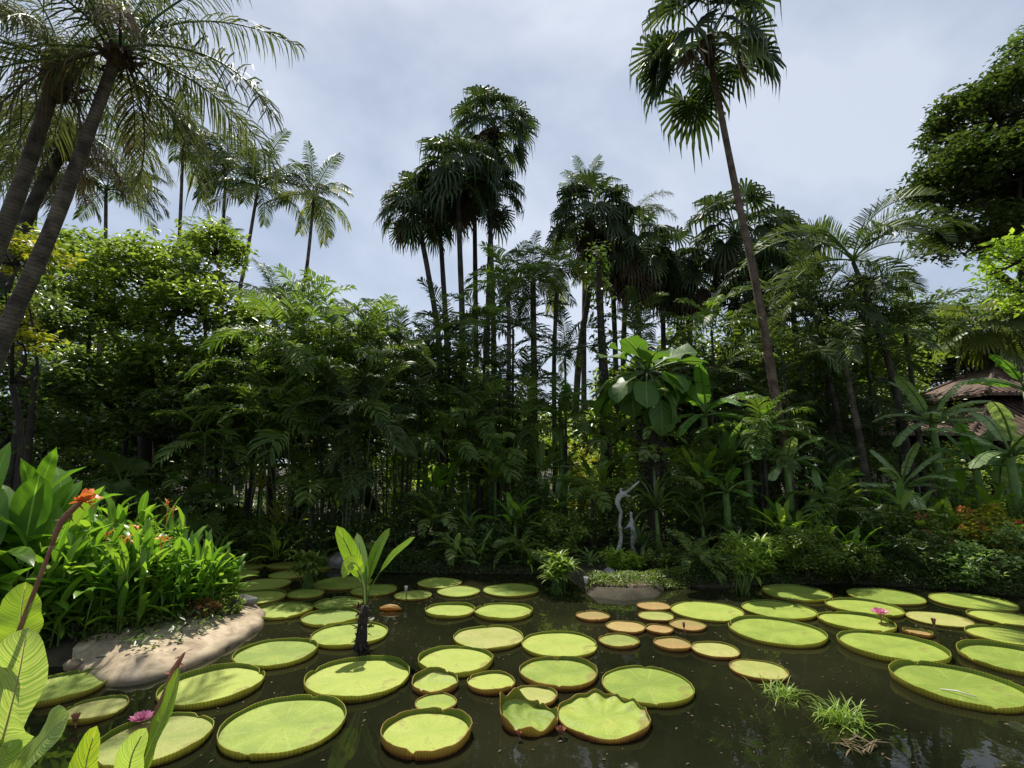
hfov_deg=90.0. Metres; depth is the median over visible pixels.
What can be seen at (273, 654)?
lily pad
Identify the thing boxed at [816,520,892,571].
ginger plant
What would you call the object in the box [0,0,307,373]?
leaning palm
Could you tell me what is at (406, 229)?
fan palm
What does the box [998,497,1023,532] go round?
shrub
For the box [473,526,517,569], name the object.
strap plant
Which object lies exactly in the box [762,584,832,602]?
lily pad
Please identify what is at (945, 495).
ginger plant
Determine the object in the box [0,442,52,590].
paddle leaf clump
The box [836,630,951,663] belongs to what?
lily pad
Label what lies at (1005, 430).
banana plant
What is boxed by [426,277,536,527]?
young palm
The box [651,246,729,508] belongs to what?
fan palm
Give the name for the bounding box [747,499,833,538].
ginger plant
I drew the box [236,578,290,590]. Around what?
lily pad
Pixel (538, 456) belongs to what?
ginger plant
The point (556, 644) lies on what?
lily pad
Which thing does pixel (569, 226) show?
fan palm
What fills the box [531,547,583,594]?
papyrus clump
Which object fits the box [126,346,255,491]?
broadleaf tree
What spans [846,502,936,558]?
shrub
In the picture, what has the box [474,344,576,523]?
young palm
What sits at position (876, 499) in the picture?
ginger plant
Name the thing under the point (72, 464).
shrub
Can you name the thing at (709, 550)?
spider plant
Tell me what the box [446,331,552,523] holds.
young palm
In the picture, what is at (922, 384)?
broadleaf tree
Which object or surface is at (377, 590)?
lily pad
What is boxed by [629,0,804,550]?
tall fan palm
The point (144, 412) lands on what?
broadleaf tree
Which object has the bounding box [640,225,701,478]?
fan palm
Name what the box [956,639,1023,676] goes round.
lily pad
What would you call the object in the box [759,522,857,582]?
shrub
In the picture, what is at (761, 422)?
young palm
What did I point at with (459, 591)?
lily pad
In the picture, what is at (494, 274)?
feather palm
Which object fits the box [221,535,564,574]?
bank plants
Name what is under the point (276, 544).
ginger plant
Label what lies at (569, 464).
shrub
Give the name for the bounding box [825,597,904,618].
lily pad
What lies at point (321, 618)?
lily pad
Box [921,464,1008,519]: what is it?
ginger plant
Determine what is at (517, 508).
young palm
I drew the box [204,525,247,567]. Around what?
ginger plant
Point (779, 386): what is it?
broadleaf tree
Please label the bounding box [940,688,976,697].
fallen stalk
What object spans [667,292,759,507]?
young palm
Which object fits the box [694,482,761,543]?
shrub
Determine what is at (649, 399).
giant leaved plant
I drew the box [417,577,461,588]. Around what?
lily pad
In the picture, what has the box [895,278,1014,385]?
broadleaf tree
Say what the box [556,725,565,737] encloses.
water lily
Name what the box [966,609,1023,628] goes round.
lily pad
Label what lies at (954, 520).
ginger plant
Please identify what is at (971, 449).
banana plant
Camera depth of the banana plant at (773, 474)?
12.66 m
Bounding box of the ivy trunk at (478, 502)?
[472,425,492,536]
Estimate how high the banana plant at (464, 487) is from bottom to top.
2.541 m
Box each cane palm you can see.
[151,394,306,541]
[172,275,406,558]
[184,353,312,535]
[190,263,438,546]
[280,363,446,539]
[315,297,481,539]
[396,331,501,537]
[450,375,580,537]
[689,374,848,535]
[716,365,894,522]
[801,354,959,523]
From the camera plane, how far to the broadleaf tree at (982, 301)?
29.63 m
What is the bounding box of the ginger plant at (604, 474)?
[563,454,637,542]
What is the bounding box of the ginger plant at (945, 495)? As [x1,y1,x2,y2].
[918,486,1008,539]
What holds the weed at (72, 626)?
on the ground at (60, 655)
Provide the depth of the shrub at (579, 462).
17.43 m
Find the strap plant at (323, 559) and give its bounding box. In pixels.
[314,547,340,565]
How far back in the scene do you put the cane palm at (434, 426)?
14.87 m
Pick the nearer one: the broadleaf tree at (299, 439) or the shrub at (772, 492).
the shrub at (772, 492)
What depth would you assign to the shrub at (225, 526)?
11.99 m
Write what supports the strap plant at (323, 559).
in the pond water
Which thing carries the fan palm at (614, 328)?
on the ground at (60, 655)
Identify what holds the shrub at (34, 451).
on the ground at (60, 655)
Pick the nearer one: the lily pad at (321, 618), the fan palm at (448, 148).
the lily pad at (321, 618)
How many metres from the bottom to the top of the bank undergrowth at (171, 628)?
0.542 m
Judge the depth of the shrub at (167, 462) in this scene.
18.18 m
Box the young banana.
[335,526,414,651]
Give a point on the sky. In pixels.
(376, 78)
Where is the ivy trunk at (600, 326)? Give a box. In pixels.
[582,239,618,538]
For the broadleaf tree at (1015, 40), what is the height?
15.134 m
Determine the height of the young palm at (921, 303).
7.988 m
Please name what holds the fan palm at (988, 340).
on the ground at (60, 655)
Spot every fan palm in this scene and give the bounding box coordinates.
[373,170,455,510]
[401,171,469,511]
[409,129,502,509]
[439,138,510,505]
[449,84,540,513]
[453,162,525,515]
[545,169,635,437]
[572,224,642,512]
[587,205,684,511]
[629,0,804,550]
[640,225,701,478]
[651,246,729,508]
[684,178,803,503]
[711,243,812,506]
[738,216,836,509]
[932,295,1023,494]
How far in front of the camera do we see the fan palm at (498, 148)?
22.59 m
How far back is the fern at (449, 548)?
11.73 m
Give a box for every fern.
[320,522,389,565]
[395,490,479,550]
[425,529,487,566]
[492,524,553,563]
[663,528,734,584]
[885,519,991,568]
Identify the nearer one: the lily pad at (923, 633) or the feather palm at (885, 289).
the lily pad at (923, 633)
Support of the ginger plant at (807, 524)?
on the ground at (60, 655)
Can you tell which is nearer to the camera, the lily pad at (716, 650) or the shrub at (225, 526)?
the lily pad at (716, 650)
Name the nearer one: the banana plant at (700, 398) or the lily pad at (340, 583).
the lily pad at (340, 583)
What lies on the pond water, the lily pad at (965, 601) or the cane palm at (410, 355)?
the lily pad at (965, 601)
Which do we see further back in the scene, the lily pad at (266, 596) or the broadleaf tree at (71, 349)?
the broadleaf tree at (71, 349)
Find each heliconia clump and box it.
[6,535,76,620]
[17,519,179,638]
[18,531,135,647]
[50,517,187,634]
[74,487,154,552]
[93,519,216,623]
[106,496,189,548]
[137,529,244,619]
[174,541,257,606]
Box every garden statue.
[615,481,639,559]
[625,512,645,564]
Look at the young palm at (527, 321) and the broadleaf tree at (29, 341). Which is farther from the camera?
the broadleaf tree at (29, 341)
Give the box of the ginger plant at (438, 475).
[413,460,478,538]
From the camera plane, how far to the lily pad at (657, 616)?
8.13 m
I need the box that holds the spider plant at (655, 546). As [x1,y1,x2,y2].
[640,542,680,572]
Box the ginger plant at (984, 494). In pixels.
[951,481,1023,560]
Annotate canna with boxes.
[0,488,102,767]
[68,649,191,767]
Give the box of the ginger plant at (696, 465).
[668,442,725,548]
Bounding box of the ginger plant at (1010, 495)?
[963,479,1023,521]
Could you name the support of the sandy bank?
on the ground at (60, 655)
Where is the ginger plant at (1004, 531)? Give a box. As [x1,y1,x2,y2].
[982,517,1023,549]
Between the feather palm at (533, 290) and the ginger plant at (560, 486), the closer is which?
the ginger plant at (560, 486)
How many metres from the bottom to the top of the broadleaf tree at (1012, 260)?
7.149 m
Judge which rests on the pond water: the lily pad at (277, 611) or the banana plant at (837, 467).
the lily pad at (277, 611)
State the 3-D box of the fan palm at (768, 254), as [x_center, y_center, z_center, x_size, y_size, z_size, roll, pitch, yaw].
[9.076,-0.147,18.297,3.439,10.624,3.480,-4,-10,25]
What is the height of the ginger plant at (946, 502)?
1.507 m
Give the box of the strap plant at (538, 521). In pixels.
[512,499,561,541]
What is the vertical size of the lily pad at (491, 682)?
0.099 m
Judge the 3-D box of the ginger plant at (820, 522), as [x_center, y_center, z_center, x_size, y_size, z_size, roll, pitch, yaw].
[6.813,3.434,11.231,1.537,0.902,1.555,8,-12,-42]
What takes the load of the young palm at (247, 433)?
on the ground at (60, 655)
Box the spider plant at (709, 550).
[678,542,726,577]
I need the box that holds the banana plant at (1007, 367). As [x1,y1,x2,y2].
[953,354,1023,401]
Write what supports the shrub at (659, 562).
on the ground at (60, 655)
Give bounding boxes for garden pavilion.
[844,366,1023,515]
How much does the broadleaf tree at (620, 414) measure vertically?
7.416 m
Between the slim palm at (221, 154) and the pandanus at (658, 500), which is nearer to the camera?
the pandanus at (658, 500)
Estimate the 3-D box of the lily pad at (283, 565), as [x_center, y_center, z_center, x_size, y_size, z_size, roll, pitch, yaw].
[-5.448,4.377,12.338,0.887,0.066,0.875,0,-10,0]
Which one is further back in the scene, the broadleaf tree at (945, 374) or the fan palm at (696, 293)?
the broadleaf tree at (945, 374)
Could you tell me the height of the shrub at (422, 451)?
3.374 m
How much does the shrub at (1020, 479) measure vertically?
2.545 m
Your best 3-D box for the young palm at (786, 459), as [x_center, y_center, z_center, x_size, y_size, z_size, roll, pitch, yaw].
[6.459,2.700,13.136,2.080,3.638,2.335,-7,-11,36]
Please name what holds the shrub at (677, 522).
on the ground at (60, 655)
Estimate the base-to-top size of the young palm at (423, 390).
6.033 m
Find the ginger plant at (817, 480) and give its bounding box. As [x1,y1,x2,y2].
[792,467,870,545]
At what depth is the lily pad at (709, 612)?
8.41 m
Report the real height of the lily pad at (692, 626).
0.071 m
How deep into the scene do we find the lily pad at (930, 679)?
5.56 m
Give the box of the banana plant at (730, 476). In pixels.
[693,467,761,555]
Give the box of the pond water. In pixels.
[24,560,1023,767]
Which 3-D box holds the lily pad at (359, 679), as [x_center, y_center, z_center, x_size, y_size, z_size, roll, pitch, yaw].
[-1.741,3.312,5.776,1.155,0.117,1.150,0,-9,0]
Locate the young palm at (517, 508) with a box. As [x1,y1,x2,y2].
[471,490,549,555]
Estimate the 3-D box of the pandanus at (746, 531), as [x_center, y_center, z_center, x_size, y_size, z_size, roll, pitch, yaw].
[5.210,3.540,11.585,1.576,1.203,1.539,4,-10,-25]
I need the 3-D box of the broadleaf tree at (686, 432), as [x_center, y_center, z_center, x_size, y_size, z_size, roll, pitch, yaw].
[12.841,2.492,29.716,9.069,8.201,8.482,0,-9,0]
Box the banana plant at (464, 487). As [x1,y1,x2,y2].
[432,460,493,536]
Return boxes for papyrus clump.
[281,549,327,588]
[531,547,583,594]
[715,529,781,595]
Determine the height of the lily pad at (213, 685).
0.116 m
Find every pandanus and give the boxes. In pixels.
[610,517,672,562]
[611,465,699,557]
[674,494,737,548]
[701,516,768,552]
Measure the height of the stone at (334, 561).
0.477 m
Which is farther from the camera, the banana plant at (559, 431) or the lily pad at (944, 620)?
the banana plant at (559, 431)
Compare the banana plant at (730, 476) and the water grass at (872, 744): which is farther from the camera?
the banana plant at (730, 476)
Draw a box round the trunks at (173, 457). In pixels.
[168,384,295,514]
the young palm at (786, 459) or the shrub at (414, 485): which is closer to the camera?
the young palm at (786, 459)
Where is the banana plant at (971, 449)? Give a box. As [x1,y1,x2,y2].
[909,421,1023,557]
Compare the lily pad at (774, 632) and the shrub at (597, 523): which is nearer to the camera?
the lily pad at (774, 632)
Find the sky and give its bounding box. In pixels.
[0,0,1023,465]
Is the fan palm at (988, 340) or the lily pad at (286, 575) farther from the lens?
the fan palm at (988, 340)
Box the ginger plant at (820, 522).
[793,518,860,555]
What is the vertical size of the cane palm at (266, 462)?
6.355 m
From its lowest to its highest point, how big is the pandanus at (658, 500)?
2.235 m
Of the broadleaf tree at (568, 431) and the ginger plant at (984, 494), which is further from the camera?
the broadleaf tree at (568, 431)
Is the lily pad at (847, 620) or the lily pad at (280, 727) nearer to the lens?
the lily pad at (280, 727)
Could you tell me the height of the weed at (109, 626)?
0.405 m
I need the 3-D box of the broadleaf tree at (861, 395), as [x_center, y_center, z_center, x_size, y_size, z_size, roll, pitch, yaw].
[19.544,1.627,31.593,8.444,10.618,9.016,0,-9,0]
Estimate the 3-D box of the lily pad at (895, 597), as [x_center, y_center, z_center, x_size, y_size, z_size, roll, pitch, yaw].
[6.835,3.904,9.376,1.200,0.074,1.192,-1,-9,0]
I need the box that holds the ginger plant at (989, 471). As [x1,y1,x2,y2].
[963,455,1023,519]
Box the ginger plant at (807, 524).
[769,506,839,553]
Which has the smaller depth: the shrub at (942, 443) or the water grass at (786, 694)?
the water grass at (786, 694)
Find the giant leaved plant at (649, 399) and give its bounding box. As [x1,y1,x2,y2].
[592,335,708,550]
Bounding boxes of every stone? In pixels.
[62,658,82,671]
[236,594,258,604]
[325,552,343,568]
[603,567,615,574]
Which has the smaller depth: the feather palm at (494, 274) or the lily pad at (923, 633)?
the lily pad at (923, 633)
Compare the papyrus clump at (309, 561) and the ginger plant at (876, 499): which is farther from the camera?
the ginger plant at (876, 499)
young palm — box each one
[79,449,161,515]
[157,482,250,543]
[211,400,296,536]
[265,446,362,551]
[388,345,478,532]
[397,276,498,511]
[402,380,488,496]
[414,378,534,517]
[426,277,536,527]
[444,425,531,542]
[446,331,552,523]
[459,273,570,526]
[471,490,549,555]
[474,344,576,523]
[510,372,612,532]
[513,304,607,515]
[543,458,638,553]
[560,400,639,540]
[589,285,691,525]
[656,345,770,526]
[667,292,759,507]
[691,389,824,536]
[714,289,868,475]
[714,416,806,536]
[745,261,908,536]
[784,467,888,545]
[796,272,949,501]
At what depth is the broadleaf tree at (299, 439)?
18.95 m
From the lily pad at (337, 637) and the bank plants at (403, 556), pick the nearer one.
the lily pad at (337, 637)
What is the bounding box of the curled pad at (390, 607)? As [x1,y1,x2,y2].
[380,604,401,609]
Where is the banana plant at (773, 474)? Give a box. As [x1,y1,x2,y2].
[741,436,823,553]
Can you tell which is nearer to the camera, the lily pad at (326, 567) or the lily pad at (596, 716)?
the lily pad at (596, 716)
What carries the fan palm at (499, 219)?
on the ground at (60, 655)
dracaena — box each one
[243,465,282,545]
[249,498,302,560]
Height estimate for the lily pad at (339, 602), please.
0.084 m
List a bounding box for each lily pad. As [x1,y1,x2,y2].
[34,668,107,707]
[65,695,129,725]
[98,712,213,767]
[155,662,264,709]
[217,694,345,760]
[226,569,259,578]
[232,637,317,670]
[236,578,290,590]
[236,589,286,605]
[239,563,266,569]
[260,602,313,620]
[266,561,298,568]
[268,570,310,579]
[286,589,324,598]
[301,607,359,627]
[304,655,409,702]
[305,564,333,570]
[310,621,387,649]
[312,576,371,590]
[314,596,362,609]
[350,584,396,596]
[380,707,471,760]
[394,590,431,600]
[412,667,457,695]
[414,692,456,713]
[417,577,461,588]
[418,645,492,677]
[425,602,474,619]
[437,585,479,597]
[453,625,523,651]
[467,670,515,695]
[474,602,532,621]
[483,583,538,597]
[500,687,558,736]
[517,685,557,706]
[519,656,597,691]
[521,631,596,658]
[558,689,650,743]
[576,610,609,622]
[598,633,639,649]
[602,665,694,707]
[605,620,645,634]
[637,601,670,610]
[638,611,673,622]
[645,623,673,634]
[653,636,690,651]
[669,619,706,631]
[670,601,744,622]
[691,641,739,659]
[728,615,827,648]
[729,659,788,682]
[741,599,817,621]
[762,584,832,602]
[817,611,896,632]
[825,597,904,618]
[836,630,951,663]
[846,588,926,605]
[888,659,1023,713]
[902,627,933,638]
[905,611,974,628]
[928,593,1019,611]
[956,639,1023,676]
[964,624,1023,645]
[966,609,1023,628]
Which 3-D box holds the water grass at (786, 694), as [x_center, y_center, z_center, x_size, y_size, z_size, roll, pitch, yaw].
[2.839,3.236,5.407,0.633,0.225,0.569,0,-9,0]
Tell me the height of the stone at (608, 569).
0.198 m
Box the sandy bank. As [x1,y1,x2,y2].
[72,599,265,686]
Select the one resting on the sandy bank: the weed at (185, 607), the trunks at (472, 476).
the weed at (185, 607)
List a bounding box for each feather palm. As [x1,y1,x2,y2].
[462,240,562,524]
[491,230,580,527]
[510,238,614,514]
[558,154,622,502]
[559,250,591,505]
[620,190,677,509]
[727,238,913,535]
[737,186,980,541]
[758,285,942,547]
[791,244,960,488]
[848,270,976,520]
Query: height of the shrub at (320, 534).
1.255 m
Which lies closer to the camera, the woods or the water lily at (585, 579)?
the water lily at (585, 579)
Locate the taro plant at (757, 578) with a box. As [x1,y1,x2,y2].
[732,563,777,585]
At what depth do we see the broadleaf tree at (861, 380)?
21.07 m
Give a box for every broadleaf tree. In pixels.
[0,222,85,491]
[0,256,135,452]
[0,357,136,479]
[8,378,193,507]
[14,273,115,465]
[15,215,278,515]
[31,330,184,480]
[49,392,281,510]
[73,316,304,498]
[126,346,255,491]
[225,340,364,517]
[285,323,459,513]
[372,409,452,491]
[378,398,521,506]
[431,357,542,518]
[501,408,590,502]
[546,411,636,490]
[567,343,709,505]
[612,316,754,496]
[612,410,699,464]
[657,334,841,489]
[667,372,760,447]
[676,300,846,503]
[686,326,892,498]
[777,315,958,444]
[822,323,902,419]
[846,292,972,413]
[884,42,1023,294]
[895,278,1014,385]
[953,225,1023,318]
[955,278,1017,375]
[996,22,1023,59]
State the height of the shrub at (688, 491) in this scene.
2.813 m
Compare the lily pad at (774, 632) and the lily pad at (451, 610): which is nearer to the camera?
the lily pad at (774, 632)
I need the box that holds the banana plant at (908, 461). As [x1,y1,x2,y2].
[856,441,958,548]
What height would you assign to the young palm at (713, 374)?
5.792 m
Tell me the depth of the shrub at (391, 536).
12.56 m
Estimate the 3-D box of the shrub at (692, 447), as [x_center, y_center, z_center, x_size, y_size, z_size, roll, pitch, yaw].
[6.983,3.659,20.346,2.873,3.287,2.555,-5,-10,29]
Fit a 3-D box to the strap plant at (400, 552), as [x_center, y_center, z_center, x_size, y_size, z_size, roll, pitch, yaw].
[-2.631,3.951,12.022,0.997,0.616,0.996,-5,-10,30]
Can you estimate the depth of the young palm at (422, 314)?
16.67 m
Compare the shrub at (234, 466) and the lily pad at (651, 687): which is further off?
the shrub at (234, 466)
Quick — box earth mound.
[591,578,663,589]
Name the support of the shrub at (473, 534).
on the ground at (60, 655)
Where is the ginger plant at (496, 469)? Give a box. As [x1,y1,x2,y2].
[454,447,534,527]
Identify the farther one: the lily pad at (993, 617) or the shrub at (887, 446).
the shrub at (887, 446)
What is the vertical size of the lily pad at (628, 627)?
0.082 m
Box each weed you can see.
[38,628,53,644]
[63,616,104,640]
[90,611,134,634]
[126,610,171,626]
[165,599,192,621]
[189,597,222,618]
[215,594,245,615]
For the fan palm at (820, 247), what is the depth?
19.16 m
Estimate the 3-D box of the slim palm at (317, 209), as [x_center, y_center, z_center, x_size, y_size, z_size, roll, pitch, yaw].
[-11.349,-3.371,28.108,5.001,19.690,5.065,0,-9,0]
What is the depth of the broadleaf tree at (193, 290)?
15.35 m
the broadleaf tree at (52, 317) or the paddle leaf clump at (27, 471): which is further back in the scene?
the broadleaf tree at (52, 317)
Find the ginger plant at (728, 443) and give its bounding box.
[690,422,767,552]
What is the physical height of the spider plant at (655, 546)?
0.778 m
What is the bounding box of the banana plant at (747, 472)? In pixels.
[695,402,789,547]
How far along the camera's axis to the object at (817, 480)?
12.78 m
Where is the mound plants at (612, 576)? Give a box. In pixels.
[578,565,694,590]
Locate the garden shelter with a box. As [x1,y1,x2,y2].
[817,420,991,515]
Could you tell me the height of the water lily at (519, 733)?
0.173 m
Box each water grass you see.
[742,674,816,705]
[801,691,895,739]
[838,731,890,759]
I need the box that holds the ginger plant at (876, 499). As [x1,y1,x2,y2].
[824,484,918,553]
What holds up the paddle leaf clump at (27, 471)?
on the ground at (60, 655)
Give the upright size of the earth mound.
0.411 m
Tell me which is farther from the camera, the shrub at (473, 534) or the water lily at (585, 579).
the shrub at (473, 534)
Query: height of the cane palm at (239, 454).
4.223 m
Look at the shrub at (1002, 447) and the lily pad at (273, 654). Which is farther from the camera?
the shrub at (1002, 447)
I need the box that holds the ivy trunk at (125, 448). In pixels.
[106,395,139,508]
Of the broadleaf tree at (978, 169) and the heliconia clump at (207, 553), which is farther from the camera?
the broadleaf tree at (978, 169)
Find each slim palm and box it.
[0,146,113,368]
[29,156,170,475]
[108,92,236,490]
[170,116,274,351]
[181,205,248,498]
[196,127,319,495]
[264,140,353,495]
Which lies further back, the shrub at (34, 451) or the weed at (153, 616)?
the shrub at (34, 451)
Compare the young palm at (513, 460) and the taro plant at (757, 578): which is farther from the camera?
the young palm at (513, 460)
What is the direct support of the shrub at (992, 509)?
on the ground at (60, 655)
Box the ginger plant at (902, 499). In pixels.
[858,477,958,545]
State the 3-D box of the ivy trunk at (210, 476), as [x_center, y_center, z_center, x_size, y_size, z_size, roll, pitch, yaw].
[-7.308,3.230,12.217,0.735,2.798,0.701,-3,-9,17]
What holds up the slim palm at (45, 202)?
on the ground at (60, 655)
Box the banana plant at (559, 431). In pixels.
[530,383,594,534]
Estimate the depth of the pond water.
5.17 m
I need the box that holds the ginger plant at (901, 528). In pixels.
[845,515,915,552]
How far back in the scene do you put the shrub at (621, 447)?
18.94 m
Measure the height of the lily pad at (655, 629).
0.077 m
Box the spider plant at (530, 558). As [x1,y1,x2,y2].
[509,544,543,572]
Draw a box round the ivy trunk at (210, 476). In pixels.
[191,461,228,547]
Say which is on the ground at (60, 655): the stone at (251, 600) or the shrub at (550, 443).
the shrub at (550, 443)
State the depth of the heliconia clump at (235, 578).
8.20 m
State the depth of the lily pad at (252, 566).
12.15 m
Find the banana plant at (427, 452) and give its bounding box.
[384,430,453,526]
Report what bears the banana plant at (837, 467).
on the ground at (60, 655)
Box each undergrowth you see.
[44,588,243,649]
[80,489,1013,568]
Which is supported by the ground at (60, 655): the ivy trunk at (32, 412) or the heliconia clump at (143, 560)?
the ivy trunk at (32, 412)
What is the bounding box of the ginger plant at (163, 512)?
[127,497,199,534]
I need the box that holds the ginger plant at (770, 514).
[736,492,807,541]
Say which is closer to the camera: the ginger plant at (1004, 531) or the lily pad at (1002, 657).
the lily pad at (1002, 657)
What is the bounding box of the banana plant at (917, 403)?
[872,375,1019,533]
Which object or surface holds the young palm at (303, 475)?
on the ground at (60, 655)
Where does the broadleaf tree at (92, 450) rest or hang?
on the ground at (60, 655)
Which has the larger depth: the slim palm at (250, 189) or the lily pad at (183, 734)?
the slim palm at (250, 189)
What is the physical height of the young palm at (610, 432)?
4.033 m
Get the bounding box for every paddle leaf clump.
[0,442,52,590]
[0,447,116,631]
[0,459,123,620]
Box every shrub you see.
[0,426,61,476]
[8,457,74,484]
[45,428,135,514]
[57,428,102,482]
[70,472,137,530]
[102,485,180,538]
[103,425,193,513]
[128,428,227,510]
[159,507,243,557]
[174,435,248,508]
[213,516,283,564]
[248,458,298,512]
[278,514,339,559]
[290,434,363,529]
[310,416,392,516]
[329,511,406,550]
[372,450,449,525]
[380,438,457,507]
[399,482,464,552]
[436,437,514,524]
[448,519,512,556]
[454,445,518,500]
[487,475,556,549]
[496,444,589,535]
[514,430,585,518]
[528,509,591,563]
[558,441,617,521]
[562,479,617,549]
[581,439,644,517]
[598,545,646,570]
[603,438,682,537]
[638,445,717,526]
[640,459,709,549]
[640,547,673,569]
[663,435,713,509]
[670,433,744,547]
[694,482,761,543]
[712,429,781,509]
[719,418,798,498]
[728,445,806,537]
[731,532,801,575]
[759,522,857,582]
[774,439,875,536]
[794,406,862,512]
[822,540,889,583]
[828,447,914,543]
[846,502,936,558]
[868,414,927,468]
[880,532,957,575]
[890,438,987,521]
[909,399,996,509]
[913,506,991,557]
[936,539,1022,593]
[945,500,1023,563]
[966,455,1023,522]
[980,520,1023,581]
[990,444,1023,483]
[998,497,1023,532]
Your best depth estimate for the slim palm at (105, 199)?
26.42 m
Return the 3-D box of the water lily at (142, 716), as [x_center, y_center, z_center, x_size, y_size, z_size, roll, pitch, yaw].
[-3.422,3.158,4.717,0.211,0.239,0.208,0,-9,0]
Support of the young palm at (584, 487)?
on the ground at (60, 655)
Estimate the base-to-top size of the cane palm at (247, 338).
7.131 m
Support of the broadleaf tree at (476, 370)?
on the ground at (60, 655)
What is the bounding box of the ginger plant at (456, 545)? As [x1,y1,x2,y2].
[447,529,492,564]
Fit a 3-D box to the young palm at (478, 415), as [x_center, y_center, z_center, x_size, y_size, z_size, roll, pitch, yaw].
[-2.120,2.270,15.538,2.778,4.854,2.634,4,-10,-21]
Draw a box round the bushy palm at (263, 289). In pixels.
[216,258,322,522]
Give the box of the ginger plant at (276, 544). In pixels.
[245,524,305,563]
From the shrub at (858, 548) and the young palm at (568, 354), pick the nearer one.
the shrub at (858, 548)
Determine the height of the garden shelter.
3.658 m
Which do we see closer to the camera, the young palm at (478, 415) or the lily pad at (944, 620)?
the lily pad at (944, 620)
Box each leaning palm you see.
[0,0,217,266]
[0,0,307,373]
[0,50,176,311]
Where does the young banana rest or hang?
in the pond water
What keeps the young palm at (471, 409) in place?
on the ground at (60, 655)
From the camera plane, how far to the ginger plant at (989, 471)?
12.33 m
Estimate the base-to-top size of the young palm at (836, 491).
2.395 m
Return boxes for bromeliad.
[223,540,252,557]
[572,545,603,562]
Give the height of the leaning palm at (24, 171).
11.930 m
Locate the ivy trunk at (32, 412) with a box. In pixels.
[8,357,52,469]
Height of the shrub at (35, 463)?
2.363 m
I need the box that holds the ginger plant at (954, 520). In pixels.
[935,514,1023,562]
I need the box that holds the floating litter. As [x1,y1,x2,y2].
[50,583,1023,765]
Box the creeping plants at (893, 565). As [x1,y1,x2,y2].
[673,551,1023,595]
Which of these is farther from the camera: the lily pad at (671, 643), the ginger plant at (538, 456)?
the ginger plant at (538, 456)
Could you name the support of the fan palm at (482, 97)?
on the ground at (60, 655)
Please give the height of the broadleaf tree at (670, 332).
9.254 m
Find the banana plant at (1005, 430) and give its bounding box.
[919,401,1023,555]
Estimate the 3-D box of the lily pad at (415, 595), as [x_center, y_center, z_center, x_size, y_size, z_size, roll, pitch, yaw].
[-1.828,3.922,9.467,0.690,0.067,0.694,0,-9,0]
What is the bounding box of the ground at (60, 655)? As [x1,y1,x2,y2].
[41,466,1023,666]
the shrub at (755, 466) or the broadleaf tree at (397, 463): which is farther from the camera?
the broadleaf tree at (397, 463)
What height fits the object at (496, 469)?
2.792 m
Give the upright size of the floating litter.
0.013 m
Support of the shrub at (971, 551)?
on the ground at (60, 655)
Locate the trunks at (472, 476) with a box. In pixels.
[398,451,545,511]
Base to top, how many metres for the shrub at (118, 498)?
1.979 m
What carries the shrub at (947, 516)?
on the ground at (60, 655)
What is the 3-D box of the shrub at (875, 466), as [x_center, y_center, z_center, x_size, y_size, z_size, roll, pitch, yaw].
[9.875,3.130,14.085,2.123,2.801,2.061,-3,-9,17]
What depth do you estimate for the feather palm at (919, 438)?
16.00 m
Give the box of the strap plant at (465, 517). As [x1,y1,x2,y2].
[447,506,492,546]
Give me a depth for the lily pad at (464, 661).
6.33 m
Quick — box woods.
[5,398,908,480]
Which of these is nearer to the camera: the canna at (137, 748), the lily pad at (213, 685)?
the canna at (137, 748)
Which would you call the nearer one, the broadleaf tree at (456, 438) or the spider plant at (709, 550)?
the spider plant at (709, 550)
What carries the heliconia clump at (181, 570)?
on the ground at (60, 655)
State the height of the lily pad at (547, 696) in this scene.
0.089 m
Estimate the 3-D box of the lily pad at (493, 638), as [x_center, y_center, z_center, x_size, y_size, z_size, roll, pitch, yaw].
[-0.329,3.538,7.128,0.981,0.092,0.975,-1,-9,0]
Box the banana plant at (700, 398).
[669,363,752,547]
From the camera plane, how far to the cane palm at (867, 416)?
15.33 m
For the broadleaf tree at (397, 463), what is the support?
on the ground at (60, 655)
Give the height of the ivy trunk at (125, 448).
4.276 m
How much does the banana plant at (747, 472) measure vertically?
3.951 m
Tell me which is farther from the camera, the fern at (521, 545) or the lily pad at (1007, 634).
the fern at (521, 545)
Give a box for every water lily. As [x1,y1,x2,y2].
[71,712,80,727]
[128,710,153,725]
[516,730,521,740]
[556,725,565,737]
[583,576,587,599]
[869,607,888,622]
[930,618,935,629]
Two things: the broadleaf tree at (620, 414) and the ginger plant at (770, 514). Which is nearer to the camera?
the ginger plant at (770, 514)
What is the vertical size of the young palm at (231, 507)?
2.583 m
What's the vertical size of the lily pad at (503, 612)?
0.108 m
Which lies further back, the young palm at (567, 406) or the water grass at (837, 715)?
the young palm at (567, 406)
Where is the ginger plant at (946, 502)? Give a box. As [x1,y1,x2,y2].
[890,496,978,554]
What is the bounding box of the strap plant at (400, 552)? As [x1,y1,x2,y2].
[380,540,413,563]
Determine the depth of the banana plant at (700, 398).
13.45 m
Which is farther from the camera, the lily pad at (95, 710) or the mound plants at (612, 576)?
the mound plants at (612, 576)
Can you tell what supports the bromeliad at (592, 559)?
on the ground at (60, 655)
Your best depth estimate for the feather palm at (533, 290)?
17.42 m
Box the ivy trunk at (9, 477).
[2,343,40,489]
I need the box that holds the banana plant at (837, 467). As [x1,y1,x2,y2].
[783,455,874,543]
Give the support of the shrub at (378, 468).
on the ground at (60, 655)
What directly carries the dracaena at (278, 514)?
on the ground at (60, 655)
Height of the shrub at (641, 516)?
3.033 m
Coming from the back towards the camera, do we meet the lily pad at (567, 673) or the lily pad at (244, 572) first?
the lily pad at (244, 572)
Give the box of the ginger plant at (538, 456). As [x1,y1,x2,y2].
[509,439,571,527]
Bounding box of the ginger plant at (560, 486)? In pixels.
[529,471,590,545]

